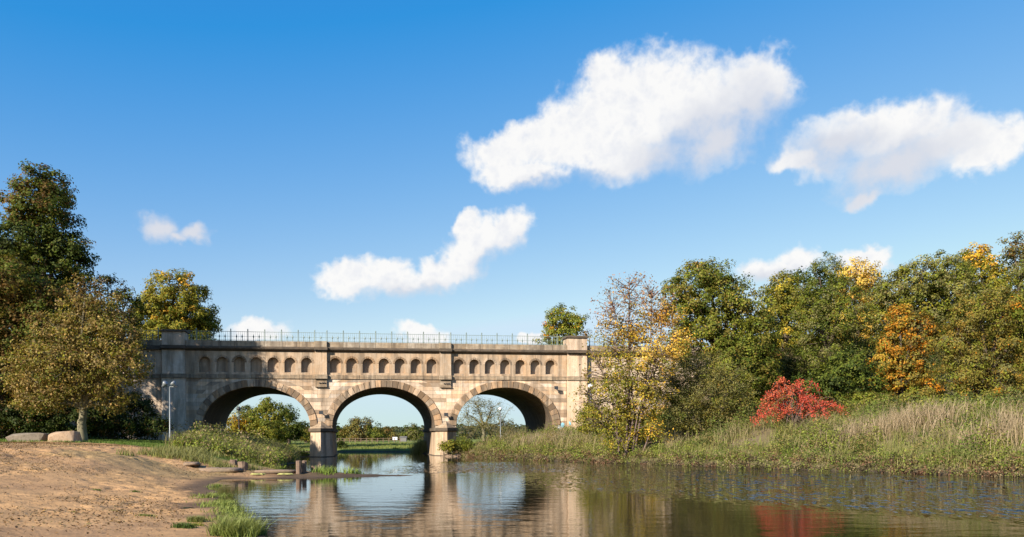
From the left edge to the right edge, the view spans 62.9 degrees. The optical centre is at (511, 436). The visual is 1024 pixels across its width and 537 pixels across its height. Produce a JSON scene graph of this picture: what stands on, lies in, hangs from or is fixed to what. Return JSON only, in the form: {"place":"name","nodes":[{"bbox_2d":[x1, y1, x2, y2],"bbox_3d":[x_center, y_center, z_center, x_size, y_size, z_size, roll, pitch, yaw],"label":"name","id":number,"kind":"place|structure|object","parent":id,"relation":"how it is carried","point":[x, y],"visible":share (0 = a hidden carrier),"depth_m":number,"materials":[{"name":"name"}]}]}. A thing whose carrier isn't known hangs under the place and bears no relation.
{"place":"outdoors","nodes":[
{"label":"outdoors","id":0,"kind":"place"},
{"bbox_2d":[0,348,1023,536],"bbox_3d":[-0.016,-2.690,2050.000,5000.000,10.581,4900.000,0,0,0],"label":"ground","id":1,"kind":"structure","parent":0,"point":[27,495],"depth_m":25.40,"materials":[{"name":"beige soil"}]},
{"bbox_2d":[0,398,53,438],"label":"shrub","id":2,"kind":"object","parent":1,"relation":"on","point":[6,411],"visible":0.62,"depth_m":51.67,"materials":[{"name":"green plant"}]},
{"bbox_2d":[5,433,48,441],"bbox_3d":[-26.071,0.189,45.193,2.149,0.744,0.977,0,0,0],"label":"boulder","id":3,"kind":"object","parent":1,"relation":"on","point":[34,437],"visible":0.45,"depth_m":44.74,"materials":[{"name":"beige stone"}]},
{"bbox_2d":[0,252,74,436],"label":"broadleaf tree","id":4,"kind":"object","parent":1,"relation":"on","point":[13,294],"visible":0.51,"depth_m":52.12,"materials":[{"name":"green plant"}]},
{"bbox_2d":[0,159,109,420],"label":"broadleaf tree","id":5,"kind":"object","parent":1,"relation":"on","point":[42,235],"visible":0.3,"depth_m":57.47,"materials":[{"name":"green plant"}]},
{"bbox_2d":[19,402,96,433],"bbox_3d":[-28.657,-1.104,53.054,4.501,3.219,3.121,0,0,-24],"label":"shrub","id":6,"kind":"object","parent":1,"relation":"on","point":[58,419],"visible":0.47,"depth_m":52.51,"materials":[{"name":"green plant"}]},
{"bbox_2d":[48,430,81,441],"bbox_3d":[-23.945,0.080,44.903,1.527,0.976,0.991,0,0,0],"label":"boulder","id":7,"kind":"object","parent":1,"relation":"on","point":[60,436],"visible":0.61,"depth_m":44.47,"materials":[{"name":"beige stone"}]},
{"bbox_2d":[0,271,154,440],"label":"rounded tree","id":8,"kind":"object","parent":1,"relation":"on","point":[88,388],"visible":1,"depth_m":46.92,"materials":[{"name":"green plant"}]},
{"bbox_2d":[76,402,136,439],"bbox_3d":[-26.724,-0.854,55.236,3.670,2.776,3.436,0,0,-26],"label":"shrub","id":9,"kind":"object","parent":1,"relation":"on","point":[102,426],"visible":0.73,"depth_m":54.85,"materials":[{"name":"green plant"}]},
{"bbox_2d":[69,272,149,438],"bbox_3d":[-29.322,-5.511,59.765,6.705,12.281,5.035,0,0,0],"label":"broadleaf tree","id":10,"kind":"object","parent":1,"relation":"on","point":[108,279],"visible":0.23,"depth_m":59.79,"materials":[{"name":"green plant"}]},
{"bbox_2d":[105,389,158,440],"bbox_3d":[-26.068,-1.392,57.672,3.932,3.882,2.708,0,0,0],"label":"shrub","id":11,"kind":"object","parent":1,"relation":"on","point":[143,405],"visible":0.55,"depth_m":57.54,"materials":[{"name":"green plant"}]},
{"bbox_2d":[0,429,284,468],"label":"turf grass","id":12,"kind":"structure","parent":1,"relation":"on","point":[147,442],"depth_m":45.73,"materials":[{"name":"green plant"}]},
{"bbox_2d":[135,513,156,516],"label":"grass tuft","id":13,"kind":"object","parent":1,"relation":"on","point":[145,514],"visible":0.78,"depth_m":16.46,"materials":[{"name":"green plant"}]},
{"bbox_2d":[129,412,173,440],"bbox_3d":[-24.569,-0.564,57.057,2.936,2.344,2.346,0,0,0],"label":"shrub","id":14,"kind":"object","parent":1,"relation":"on","point":[162,425],"visible":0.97,"depth_m":56.74,"materials":[{"name":"green plant"}]},
{"bbox_2d":[0,441,307,536],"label":"leaf litter","id":15,"kind":"object","parent":1,"relation":"on","point":[73,444],"visible":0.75,"depth_m":20.04,"materials":[{"name":"brown soil"}]},
{"bbox_2d":[161,381,177,438],"bbox_3d":[-22.469,-1.552,54.920,1.063,4.171,0.382,0,0,0],"label":"street lamp","id":16,"kind":"object","parent":1,"relation":"on","point":[165,383],"visible":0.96,"depth_m":54.96,"materials":[{"name":"metal"}]},
{"bbox_2d":[121,268,222,339],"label":"broadleaf tree","id":17,"kind":"object","parent":1,"relation":"on","point":[188,312],"visible":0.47,"depth_m":90.03,"materials":[{"name":"green plant"}]},
{"bbox_2d":[170,521,198,528],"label":"grass tuft","id":18,"kind":"object","parent":1,"relation":"on","point":[187,525],"visible":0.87,"depth_m":14.44,"materials":[{"name":"green plant"}]},
{"bbox_2d":[183,462,200,465],"bbox_3d":[-13.532,1.169,35.381,0.685,0.182,0.716,0,0,3],"label":"stone slab","id":19,"kind":"object","parent":1,"relation":"on","point":[191,463],"depth_m":35.15,"materials":[{"name":"beige stone"}]},
{"bbox_2d":[187,515,205,522],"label":"grass tuft","id":20,"kind":"object","parent":1,"relation":"on","point":[191,518],"visible":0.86,"depth_m":15.71,"materials":[{"name":"green plant"}]},
{"bbox_2d":[115,444,279,470],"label":"spit grass","id":21,"kind":"structure","parent":1,"relation":"on","point":[189,453],"depth_m":36.67,"materials":[{"name":"green plant"}]},
{"bbox_2d":[199,467,243,472],"bbox_3d":[-12.131,1.409,34.983,1.723,0.247,1.051,0,0,0],"label":"stone slab","id":22,"kind":"object","parent":1,"relation":"on","point":[223,469],"depth_m":34.57,"materials":[{"name":"beige stone"}]},
{"bbox_2d":[185,483,260,521],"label":"shore grass","id":23,"kind":"structure","parent":1,"relation":"on","point":[224,509],"depth_m":19.23,"materials":[{"name":"green plant"}]},
{"bbox_2d":[178,420,282,450],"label":"tall weeds","id":24,"kind":"object","parent":1,"relation":"on","point":[203,430],"visible":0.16,"depth_m":47.62,"materials":[{"name":"green plant"}]},
{"bbox_2d":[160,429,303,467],"bbox_3d":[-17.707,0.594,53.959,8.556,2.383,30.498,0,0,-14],"label":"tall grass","id":25,"kind":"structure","parent":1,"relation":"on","point":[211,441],"depth_m":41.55,"materials":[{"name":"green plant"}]},
{"bbox_2d":[230,459,236,464],"bbox_3d":[-12.367,1.263,37.199,0.329,0.487,0.338,0,0,-22],"label":"wooden stump","id":26,"kind":"object","parent":1,"relation":"on","point":[233,462],"visible":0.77,"depth_m":37.07,"materials":[{"name":"brown wood"}]},
{"bbox_2d":[167,427,301,468],"bbox_3d":[-17.668,0.568,53.754,7.910,2.322,30.145,0,0,-14],"label":"bush","id":27,"kind":"object","parent":1,"relation":"on","point":[280,458],"visible":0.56,"depth_m":40.87,"materials":[{"name":"green plant"}]},
{"bbox_2d":[198,514,274,536],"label":"grass tuft","id":28,"kind":"object","parent":1,"relation":"on","point":[235,527],"visible":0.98,"depth_m":13.51,"materials":[{"name":"green plant"}]},
{"bbox_2d":[226,410,250,433],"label":"broadleaf tree","id":29,"kind":"object","parent":1,"relation":"on","point":[236,425],"visible":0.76,"depth_m":115.61,"materials":[{"name":"yellow plant"}]},
{"bbox_2d":[238,461,248,470],"bbox_3d":[-11.527,1.375,35.901,0.493,0.619,0.452,0,0,-23],"label":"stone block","id":30,"kind":"object","parent":1,"relation":"on","point":[241,464],"visible":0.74,"depth_m":35.73,"materials":[{"name":"brown stone"}]},
{"bbox_2d":[228,404,260,434],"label":"broadleaf tree","id":31,"kind":"object","parent":1,"relation":"on","point":[246,409],"visible":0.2,"depth_m":134.01,"materials":[{"name":"green plant"}]},
{"bbox_2d":[243,397,296,442],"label":"broadleaf tree","id":32,"kind":"object","parent":1,"relation":"on","point":[270,422],"visible":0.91,"depth_m":116.91,"materials":[{"name":"green plant"}]},
{"bbox_2d":[254,469,295,473],"bbox_3d":[-9.744,1.460,34.584,1.839,0.181,0.838,0,0,-3],"label":"stone slab","id":33,"kind":"object","parent":1,"relation":"on","point":[271,471],"depth_m":34.22,"materials":[{"name":"beige stone"}]},
{"bbox_2d":[278,403,309,442],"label":"broadleaf tree","id":34,"kind":"object","parent":1,"relation":"on","point":[298,427],"visible":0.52,"depth_m":127.77,"materials":[{"name":"green plant"}]},
{"bbox_2d":[296,460,301,473],"bbox_3d":[-8.755,1.375,34.399,0.249,0.796,0.281,0,0,-41],"label":"wooden stump","id":35,"kind":"object","parent":1,"relation":"on","point":[298,468],"visible":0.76,"depth_m":34.31,"materials":[{"name":"brown wood"}]},
{"bbox_2d":[298,421,310,442],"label":"broadleaf tree","id":36,"kind":"object","parent":1,"relation":"on","point":[303,439],"visible":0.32,"depth_m":139.60,"materials":[{"name":"green plant"}]},
{"bbox_2d":[302,460,306,472],"bbox_3d":[-8.610,1.363,34.693,0.209,0.742,0.199,0,0,-41],"label":"wooden stump","id":37,"kind":"object","parent":1,"relation":"on","point":[304,466],"visible":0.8,"depth_m":34.62,"materials":[{"name":"brown wood"}]},
{"bbox_2d":[309,465,363,474],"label":"grass","id":38,"kind":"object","parent":1,"relation":"on","point":[321,469],"visible":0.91,"depth_m":34.82,"materials":[{"name":"green plant"}]},
{"bbox_2d":[337,440,347,448],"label":"broadleaf tree","id":39,"kind":"object","parent":1,"relation":"on","point":[340,444],"visible":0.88,"depth_m":95.64,"materials":[{"name":"green plant"}]},
{"bbox_2d":[336,423,349,441],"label":"broadleaf tree","id":40,"kind":"object","parent":1,"relation":"on","point":[338,428],"visible":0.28,"depth_m":174.62,"materials":[{"name":"green plant"}]},
{"bbox_2d":[337,416,373,441],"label":"broadleaf tree","id":41,"kind":"object","parent":1,"relation":"on","point":[355,429],"visible":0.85,"depth_m":164.19,"materials":[{"name":"green plant"}]},
{"bbox_2d":[337,438,394,441],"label":"meadow fence","id":42,"kind":"object","parent":1,"relation":"on","point":[355,440],"visible":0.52,"depth_m":129.97,"materials":[{"name":"brown wood"}]},
{"bbox_2d":[227,422,525,440],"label":"wood","id":43,"kind":"object","parent":1,"relation":"on","point":[468,432],"visible":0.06,"depth_m":237.96,"materials":[{"name":"green plant"}]},
{"bbox_2d":[365,422,391,441],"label":"broadleaf tree","id":44,"kind":"object","parent":1,"relation":"on","point":[374,432],"visible":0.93,"depth_m":159.74,"materials":[{"name":"green plant"}]},
{"bbox_2d":[379,426,399,440],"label":"broadleaf tree","id":45,"kind":"object","parent":1,"relation":"on","point":[391,430],"visible":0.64,"depth_m":199.24,"materials":[{"name":"green plant"}]},
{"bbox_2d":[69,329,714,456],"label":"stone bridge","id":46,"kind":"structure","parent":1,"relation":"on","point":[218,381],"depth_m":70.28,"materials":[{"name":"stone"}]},
{"bbox_2d":[140,327,666,346],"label":"iron railing","id":47,"kind":"object","parent":46,"relation":"on","point":[391,338],"visible":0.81,"depth_m":70.21,"materials":[{"name":"grey metal"}]},
{"bbox_2d":[300,443,489,456],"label":"reed weeds","id":48,"kind":"object","parent":1,"relation":"on","point":[304,453],"visible":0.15,"depth_m":69.97,"materials":[{"name":"green plant"}]},
{"bbox_2d":[284,434,531,453],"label":"meadow grass","id":49,"kind":"structure","parent":1,"relation":"on","point":[377,445],"depth_m":106.78,"materials":[{"name":"green plant"}]},
{"bbox_2d":[397,423,423,440],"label":"broadleaf tree","id":50,"kind":"object","parent":1,"relation":"on","point":[412,433],"visible":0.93,"depth_m":189.17,"materials":[{"name":"green plant"}]},
{"bbox_2d":[407,437,426,453],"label":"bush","id":51,"kind":"object","parent":1,"relation":"on","point":[418,447],"visible":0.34,"depth_m":81.24,"materials":[{"name":"green plant"}]},
{"bbox_2d":[437,439,459,456],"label":"shrub","id":52,"kind":"object","parent":1,"relation":"on","point":[446,446],"visible":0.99,"depth_m":67.11,"materials":[{"name":"green plant"}]},
{"bbox_2d":[443,453,461,455],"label":"stone slab","id":53,"kind":"structure","parent":1,"relation":"on","point":[453,454],"depth_m":67.50,"materials":[{"name":"beige stone"}]},
{"bbox_2d":[450,433,473,452],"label":"shrub","id":54,"kind":"object","parent":1,"relation":"on","point":[462,445],"visible":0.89,"depth_m":67.73,"materials":[{"name":"green plant"}]},
{"bbox_2d":[457,395,515,440],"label":"broadleaf tree","id":55,"kind":"object","parent":1,"relation":"on","point":[483,427],"visible":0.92,"depth_m":103.79,"materials":[{"name":"green plant"}]},
{"bbox_2d":[499,407,501,437],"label":"street lamp","id":56,"kind":"object","parent":1,"relation":"on","point":[500,408],"visible":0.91,"depth_m":99.96,"materials":[{"name":"metal"}]},
{"bbox_2d":[533,302,593,344],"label":"broadleaf tree","id":57,"kind":"object","parent":1,"relation":"on","point":[566,327],"visible":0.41,"depth_m":103.99,"materials":[{"name":"green plant"}]},
{"bbox_2d":[570,403,603,439],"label":"shrub","id":58,"kind":"object","parent":1,"relation":"on","point":[584,411],"visible":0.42,"depth_m":57.95,"materials":[{"name":"green plant"}]},
{"bbox_2d":[568,270,701,457],"bbox_3d":[7.290,-4.343,50.242,7.924,11.384,5.195,0,0,0],"label":"sparse tree","id":59,"kind":"object","parent":1,"relation":"on","point":[631,435],"visible":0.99,"depth_m":49.71,"materials":[{"name":"yellow plant"}]},
{"bbox_2d":[647,348,766,435],"bbox_3d":[11.675,-2.717,52.198,7.231,5.438,5.157,0,0,-13],"label":"willow bush","id":60,"kind":"object","parent":1,"relation":"on","point":[719,377],"visible":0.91,"depth_m":51.35,"materials":[{"name":"green plant"}]},
{"bbox_2d":[654,256,785,408],"bbox_3d":[16.475,-7.286,65.704,10.413,13.676,6.412,0,0,0],"label":"broadleaf tree","id":61,"kind":"object","parent":1,"relation":"on","point":[713,332],"visible":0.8,"depth_m":64.94,"materials":[{"name":"green plant"}]},
{"bbox_2d":[445,446,1023,477],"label":"shore weeds","id":62,"kind":"object","parent":1,"relation":"on","point":[590,455],"visible":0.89,"depth_m":39.92,"materials":[{"name":"green plant"}]},
{"bbox_2d":[451,405,1023,476],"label":"bank grass","id":63,"kind":"structure","parent":1,"relation":"on","point":[849,452],"depth_m":39.87,"materials":[{"name":"green plant"}]},
{"bbox_2d":[471,391,1023,458],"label":"dry grass","id":64,"kind":"structure","parent":1,"relation":"on","point":[672,440],"depth_m":47.65,"materials":[{"name":"green plant"}]},
{"bbox_2d":[736,402,760,415],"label":"shrub","id":65,"kind":"object","parent":1,"relation":"on","point":[748,409],"visible":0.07,"depth_m":54.55,"materials":[{"name":"green plant"}]},
{"bbox_2d":[475,385,1023,462],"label":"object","id":66,"kind":"object","parent":1,"relation":"on","point":[873,410],"visible":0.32,"depth_m":41.70,"materials":[{"name":"green plant"}]},
{"bbox_2d":[478,401,1023,473],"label":"nettle weeds","id":67,"kind":"object","parent":1,"relation":"on","point":[528,446],"visible":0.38,"depth_m":41.95,"materials":[{"name":"green plant"}]},
{"bbox_2d":[490,393,1023,456],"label":"dead stalks","id":68,"kind":"object","parent":1,"relation":"on","point":[895,418],"visible":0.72,"depth_m":39.69,"materials":[{"name":"beige plant"}]},
{"bbox_2d":[754,270,820,352],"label":"broadleaf tree","id":69,"kind":"object","parent":1,"relation":"on","point":[782,293],"visible":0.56,"depth_m":75.35,"materials":[{"name":"green plant"}]},
{"bbox_2d":[750,377,851,427],"bbox_3d":[16.294,-1.917,47.218,5.564,3.020,4.408,0,0,0],"label":"red bush","id":70,"kind":"object","parent":1,"relation":"on","point":[799,404],"visible":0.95,"depth_m":46.85,"materials":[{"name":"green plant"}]},
{"bbox_2d":[581,333,1023,425],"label":"undergrowth","id":71,"kind":"object","parent":1,"relation":"on","point":[794,367],"visible":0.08,"depth_m":73.34,"materials":[{"name":"green plant"}]},
{"bbox_2d":[735,266,908,340],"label":"broadleaf tree","id":72,"kind":"object","parent":1,"relation":"on","point":[806,278],"visible":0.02,"depth_m":92.60,"materials":[{"name":"green plant"}]},
{"bbox_2d":[784,251,875,399],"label":"broadleaf tree","id":73,"kind":"object","parent":1,"relation":"on","point":[827,339],"visible":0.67,"depth_m":70.39,"materials":[{"name":"green plant"}]},
{"bbox_2d":[782,346,894,406],"bbox_3d":[23.725,-3.656,60.214,7.847,5.632,5.764,0,0,-35],"label":"shrub","id":74,"kind":"object","parent":1,"relation":"on","point":[832,380],"visible":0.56,"depth_m":59.41,"materials":[{"name":"green plant"}]},
{"bbox_2d":[832,256,884,341],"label":"broadleaf tree","id":75,"kind":"object","parent":1,"relation":"on","point":[865,279],"visible":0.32,"depth_m":85.12,"materials":[{"name":"yellow plant"}]},
{"bbox_2d":[837,389,884,411],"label":"shrub","id":76,"kind":"object","parent":1,"relation":"on","point":[859,397],"visible":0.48,"depth_m":51.44,"materials":[{"name":"green plant"}]},
{"bbox_2d":[876,394,916,407],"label":"shrub","id":77,"kind":"object","parent":1,"relation":"on","point":[903,400],"visible":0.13,"depth_m":52.70,"materials":[{"name":"green plant"}]},
{"bbox_2d":[864,302,948,400],"bbox_3d":[30.039,-5.748,63.708,6.915,9.149,5.315,0,0,0],"label":"broadleaf tree","id":78,"kind":"object","parent":1,"relation":"on","point":[900,376],"visible":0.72,"depth_m":63.53,"materials":[{"name":"orange plant"}]},
{"bbox_2d":[858,249,986,349],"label":"broadleaf tree","id":79,"kind":"object","parent":1,"relation":"on","point":[938,286],"visible":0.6,"depth_m":78.57,"materials":[{"name":"green plant"}]},
{"bbox_2d":[911,394,956,406],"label":"shrub","id":80,"kind":"object","parent":1,"relation":"on","point":[946,397],"visible":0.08,"depth_m":49.95,"materials":[{"name":"green plant"}]},
{"bbox_2d":[870,276,1023,339],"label":"broadleaf tree","id":81,"kind":"object","parent":1,"relation":"on","point":[931,307],"depth_m":98.63,"materials":[{"name":"green plant"}]},
{"bbox_2d":[927,283,1023,401],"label":"broadleaf tree","id":82,"kind":"object","parent":1,"relation":"on","point":[966,367],"visible":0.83,"depth_m":59.16,"materials":[{"name":"green plant"}]},
{"bbox_2d":[947,242,1018,343],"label":"broadleaf tree","id":83,"kind":"object","parent":1,"relation":"on","point":[978,256],"visible":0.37,"depth_m":83.36,"materials":[{"name":"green plant"}]},
{"bbox_2d":[963,394,1012,409],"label":"shrub","id":84,"kind":"object","parent":1,"relation":"on","point":[982,397],"visible":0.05,"depth_m":46.80,"materials":[{"name":"green plant"}]},
{"bbox_2d":[988,230,1023,346],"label":"broadleaf tree","id":85,"kind":"object","parent":1,"relation":"on","point":[1017,266],"visible":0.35,"depth_m":85.79,"materials":[{"name":"green plant"}]},
{"bbox_2d":[1005,278,1023,379],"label":"broadleaf tree","id":86,"kind":"object","parent":1,"relation":"on","point":[1019,312],"visible":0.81,"depth_m":57.36,"materials":[{"name":"green plant"}]},
{"bbox_2d":[0,0,1023,434],"label":"sky","id":87,"kind":"structure","parent":0,"point":[457,167],"materials":[{"name":"blue"}]},
{"bbox_2d":[221,468,910,529],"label":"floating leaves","id":88,"kind":"object","parent":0,"point":[390,489],"visible":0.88,"depth_m":22.02,"materials":[{"name":"green plant"}]},
{"bbox_2d":[178,452,1023,536],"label":"river","id":89,"kind":"structure","parent":0,"point":[577,499],"depth_m":20.41,"materials":[{"name":"black liquid"}]}
]}

